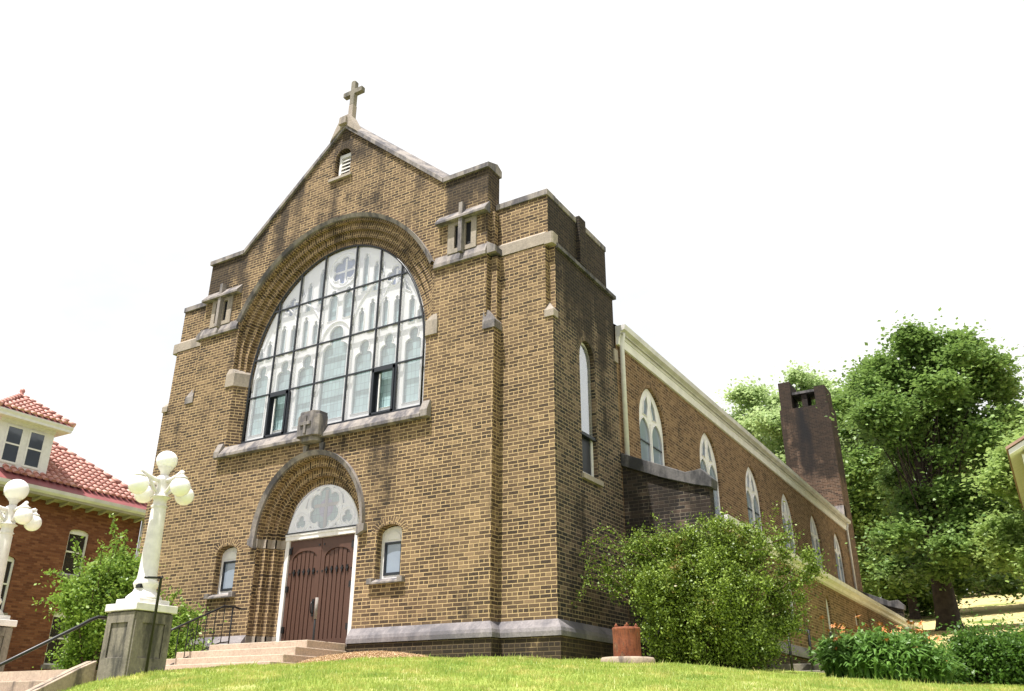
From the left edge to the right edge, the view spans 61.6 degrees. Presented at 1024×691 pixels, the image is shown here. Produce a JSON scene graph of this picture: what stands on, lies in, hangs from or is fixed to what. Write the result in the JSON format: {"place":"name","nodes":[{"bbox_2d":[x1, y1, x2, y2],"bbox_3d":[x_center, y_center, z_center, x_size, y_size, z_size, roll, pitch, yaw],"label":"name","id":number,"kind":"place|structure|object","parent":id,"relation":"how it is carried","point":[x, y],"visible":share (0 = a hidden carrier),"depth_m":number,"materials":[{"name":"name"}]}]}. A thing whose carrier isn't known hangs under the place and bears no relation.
{"place":"outdoors","nodes":[
{"label":"outdoors","id":0,"kind":"place"},
{"bbox_2d":[0,669,97,681],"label":"path","id":1,"kind":"structure","parent":0,"point":[35,675],"depth_m":12.33,"materials":[{"name":"concrete"}]},
{"bbox_2d":[0,0,1023,589],"label":"sky","id":2,"kind":"structure","parent":0,"point":[763,184],"materials":[{"name":"white"}]},
{"bbox_2d":[69,593,1023,690],"bbox_3d":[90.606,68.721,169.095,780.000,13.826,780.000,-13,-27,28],"label":"ground","id":3,"kind":"structure","parent":0,"point":[992,604],"depth_m":27.55,"materials":[{"name":"plant"}]},
{"bbox_2d":[0,619,17,671],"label":"lamp pier","id":4,"kind":"structure","parent":3,"relation":"on","point":[6,628],"depth_m":14.26,"materials":[{"name":"concrete"}]},
{"bbox_2d":[0,479,41,619],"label":"street lamp","id":5,"kind":"object","parent":4,"relation":"on","point":[15,491],"visible":1,"depth_m":14.94,"materials":[{"name":"metal"}]},
{"bbox_2d":[0,680,45,690],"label":"garden steps","id":6,"kind":"structure","parent":3,"relation":"on","point":[15,685],"depth_m":11.86,"materials":[{"name":"concrete"}]},
{"bbox_2d":[25,661,96,690],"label":"cheek wall","id":7,"kind":"structure","parent":3,"relation":"on","point":[84,672],"depth_m":11.71,"materials":[{"name":"concrete"}]},
{"bbox_2d":[0,615,106,666],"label":"handrail","id":8,"kind":"object","parent":7,"relation":"on","point":[50,640],"visible":0.98,"depth_m":11.70,"materials":[{"name":"black metal"}]},
{"bbox_2d":[0,388,146,671],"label":"brick house","id":9,"kind":"structure","parent":3,"relation":"on","point":[70,495],"depth_m":28.23,"materials":[{"name":"red brick"}]},
{"bbox_2d":[0,556,14,614],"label":"window","id":10,"kind":"structure","parent":9,"relation":"in","point":[10,562],"depth_m":26.87,"materials":[{"name":"glass"}]},
{"bbox_2d":[0,424,46,469],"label":"dormer window","id":11,"kind":"structure","parent":9,"relation":"in","point":[10,451],"depth_m":28.04,"materials":[{"name":"black glass"}]},
{"bbox_2d":[40,612,69,669],"bbox_3d":[-14.675,9.547,27.813,0.220,1.760,0.900,-13,-27,28],"label":"window","id":12,"kind":"structure","parent":9,"relation":"in","point":[53,632],"depth_m":27.76,"materials":[{"name":"white paint"}]},
{"bbox_2d":[59,530,87,578],"bbox_3d":[-14.684,7.020,28.873,0.220,1.640,0.900,-13,-27,28],"label":"window","id":13,"kind":"structure","parent":9,"relation":"in","point":[68,562],"depth_m":28.92,"materials":[{"name":"black glass"}]},
{"bbox_2d":[32,513,171,669],"bbox_3d":[-8.057,5.065,16.984,2.507,3.502,2.438,-13,-27,28],"label":"leafy shrub","id":14,"kind":"object","parent":3,"relation":"on","point":[95,591],"visible":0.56,"depth_m":16.54,"materials":[{"name":"green plant"}]},
{"bbox_2d":[96,602,177,680],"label":"lamp pier","id":15,"kind":"structure","parent":3,"relation":"on","point":[125,644],"depth_m":12.04,"materials":[{"name":"concrete"}]},
{"bbox_2d":[116,451,193,605],"bbox_3d":[-5.349,2.706,12.905,0.882,2.314,0.882,6,-24,-13],"label":"street lamp","id":16,"kind":"object","parent":15,"relation":"on","point":[142,483],"visible":0.99,"depth_m":12.81,"materials":[{"name":"metal"}]},
{"bbox_2d":[144,576,163,672],"bbox_3d":[-4.960,3.776,11.655,0.251,1.291,0.059,16,-28,-32],"label":"grab rail","id":17,"kind":"object","parent":3,"relation":"on","point":[154,618],"visible":1,"depth_m":11.74,"materials":[{"name":"black metal"}]},
{"bbox_2d":[156,588,226,658],"bbox_3d":[-6.802,5.585,16.993,2.220,2.523,1.581,-5,-24,13],"label":"shrub","id":18,"kind":"object","parent":3,"relation":"on","point":[183,616],"visible":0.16,"depth_m":17.03,"materials":[{"name":"green plant"}]},
{"bbox_2d":[165,640,345,669],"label":"entrance steps","id":19,"kind":"structure","parent":3,"relation":"on","point":[286,652],"depth_m":15.10,"materials":[{"name":"concrete"}]},
{"bbox_2d":[170,605,240,664],"bbox_3d":[-5.913,5.523,16.129,0.060,1.380,1.937,-13,-27,28],"label":"railing","id":20,"kind":"object","parent":19,"relation":"on","point":[203,615],"visible":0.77,"depth_m":16.30,"materials":[{"name":"black metal"}]},
{"bbox_2d":[312,597,318,639],"bbox_3d":[-3.516,5.127,15.229,0.052,1.270,0.052,-3,-24,8],"label":"rail post","id":21,"kind":"object","parent":19,"relation":"on","point":[315,613],"visible":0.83,"depth_m":15.34,"materials":[{"name":"metal"}]},
{"bbox_2d":[137,81,921,668],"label":"church","id":22,"kind":"structure","parent":3,"relation":"on","point":[417,405],"depth_m":17.98,"materials":[{"name":"beige brick"}]},
{"bbox_2d":[203,547,236,599],"bbox_3d":[-6.073,4.824,18.259,0.860,1.085,0.305,-13,-27,28],"label":"front window","id":23,"kind":"structure","parent":22,"relation":"in","point":[226,578],"depth_m":18.36,"materials":[{"name":"grey glass"}]},
{"bbox_2d":[281,538,322,640],"bbox_3d":[-4.298,5.048,17.529,0.887,2.150,0.157,-13,-27,28],"label":"door leaf","id":24,"kind":"structure","parent":22,"relation":"in","point":[301,590],"depth_m":17.57,"materials":[{"name":"brown paint"}]},
{"bbox_2d":[241,244,425,443],"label":"great window","id":25,"kind":"structure","parent":22,"relation":"in","point":[347,343],"depth_m":19.34,"materials":[{"name":"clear glass"}]},
{"bbox_2d":[314,534,354,646],"bbox_3d":[-3.517,4.874,17.119,0.887,2.150,0.110,-13,-27,28],"label":"door leaf","id":26,"kind":"structure","parent":22,"relation":"in","point":[334,588],"depth_m":17.13,"materials":[{"name":"brown paint"}]},
{"bbox_2d":[366,526,404,584],"bbox_3d":[-2.291,3.929,16.152,0.840,1.085,0.305,-13,-27,28],"label":"front window","id":27,"kind":"structure","parent":22,"relation":"in","point":[392,537],"depth_m":16.25,"materials":[{"name":"grey glass"}]},
{"bbox_2d":[579,343,603,486],"bbox_3d":[1.483,1.272,16.902,0.200,2.920,0.840,-13,-27,28],"label":"tower window","id":28,"kind":"structure","parent":22,"relation":"in","point":[588,439],"depth_m":16.93,"materials":[{"name":"white glass"}]},
{"bbox_2d":[639,389,664,465],"bbox_3d":[3.160,2.048,19.665,0.080,2.230,1.540,-13,-27,28],"label":"nave window","id":29,"kind":"structure","parent":22,"relation":"in","point":[651,436],"depth_m":19.80,"materials":[{"name":"white paint"}]},
{"bbox_2d":[700,433,720,515],"bbox_3d":[5.179,3.384,22.723,0.080,2.230,1.540,-13,-27,28],"label":"nave window","id":30,"kind":"structure","parent":22,"relation":"in","point":[707,459],"depth_m":22.97,"materials":[{"name":"white paint"}]},
{"bbox_2d":[746,467,761,533],"bbox_3d":[7.199,4.720,25.780,0.080,2.230,1.540,-13,-27,28],"label":"nave window","id":31,"kind":"structure","parent":22,"relation":"in","point":[751,490],"depth_m":25.95,"materials":[{"name":"white paint"}]},
{"bbox_2d":[781,494,795,553],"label":"nave window","id":32,"kind":"structure","parent":22,"relation":"in","point":[785,509],"depth_m":29.07,"materials":[{"name":"white paint"}]},
{"bbox_2d":[810,516,822,569],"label":"nave window","id":33,"kind":"structure","parent":22,"relation":"in","point":[814,536],"depth_m":32.11,"materials":[{"name":"white paint"}]},
{"bbox_2d":[826,600,836,635],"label":"aisle window","id":34,"kind":"structure","parent":22,"relation":"in","point":[830,633],"depth_m":23.38,"materials":[{"name":"white paint"}]},
{"bbox_2d":[834,534,844,582],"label":"nave window","id":35,"kind":"structure","parent":22,"relation":"in","point":[837,550],"depth_m":35.16,"materials":[{"name":"white paint"}]},
{"bbox_2d":[57,652,1023,690],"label":"lawn grass","id":36,"kind":"structure","parent":3,"relation":"on","point":[355,668],"depth_m":9.64,"materials":[{"name":"green plant"}]},
{"bbox_2d":[601,623,654,664],"bbox_3d":[1.732,4.554,12.931,0.820,0.700,0.820,-13,-27,28],"label":"rusty post base","id":37,"kind":"object","parent":3,"relation":"on","point":[626,642],"visible":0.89,"depth_m":12.78,"materials":[{"name":"metal"}]},
{"bbox_2d":[571,500,839,672],"bbox_3d":[3.285,4.215,14.386,4.254,3.007,2.767,-13,-27,28],"label":"shrub","id":38,"kind":"object","parent":3,"relation":"on","point":[701,599],"visible":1,"depth_m":13.90,"materials":[{"name":"green plant"}]},
{"bbox_2d":[769,663,824,672],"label":"side steps","id":39,"kind":"structure","parent":3,"relation":"on","point":[802,667],"depth_m":16.86,"materials":[{"name":"concrete"}]},
{"bbox_2d":[788,629,813,670],"bbox_3d":[5.615,5.945,16.719,0.443,0.837,0.090,-9,-25,20],"label":"porch railing","id":40,"kind":"object","parent":39,"relation":"on","point":[791,658],"visible":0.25,"depth_m":16.69,"materials":[{"name":"black metal"}]},
{"bbox_2d":[713,360,891,560],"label":"pale tree","id":41,"kind":"object","parent":3,"relation":"on","point":[758,419],"visible":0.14,"depth_m":50.79,"materials":[{"name":"green plant"}]},
{"bbox_2d":[796,615,972,684],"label":"orange lilies","id":42,"kind":"object","parent":3,"relation":"on","point":[906,656],"visible":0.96,"depth_m":13.64,"materials":[{"name":"green plant"}]},
{"bbox_2d":[831,357,1006,618],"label":"tall tree","id":43,"kind":"object","parent":3,"relation":"on","point":[918,599],"visible":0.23,"depth_m":42.70,"materials":[{"name":"green plant"}]},
{"bbox_2d":[816,307,1023,630],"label":"maple tree","id":44,"kind":"object","parent":3,"relation":"on","point":[931,389],"visible":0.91,"depth_m":28.94,"materials":[{"name":"green plant"}]},
{"bbox_2d":[915,608,1023,685],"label":"leafy shrub","id":45,"kind":"object","parent":3,"relation":"on","point":[992,659],"visible":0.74,"depth_m":14.26,"materials":[{"name":"green plant"}]},
{"bbox_2d":[915,478,1023,594],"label":"woodland tree","id":46,"kind":"object","parent":3,"relation":"on","point":[986,590],"visible":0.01,"depth_m":68.15,"materials":[{"name":"green plant"}]},
{"bbox_2d":[947,402,1023,588],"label":"young maple","id":47,"kind":"object","parent":3,"relation":"on","point":[1003,544],"visible":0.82,"depth_m":23.25,"materials":[{"name":"green plant"}]},
{"bbox_2d":[952,396,1023,599],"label":"tree","id":48,"kind":"object","parent":3,"relation":"on","point":[1021,579],"visible":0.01,"depth_m":41.54,"materials":[{"name":"green plant"}]},
{"bbox_2d":[1005,435,1023,510],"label":"sided house","id":49,"kind":"structure","parent":3,"relation":"on","point":[1015,451],"depth_m":18.66,"materials":[{"name":"yellow"}]},
{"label":"mulch mound","id":50,"kind":"structure","parent":3,"relation":"on","visible":0},
{"bbox_2d":[297,650,427,663],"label":"mulch","id":51,"kind":"object","parent":50,"relation":"on","point":[359,654],"visible":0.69,"depth_m":14.04,"materials":[{"name":"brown wood"}]}
]}

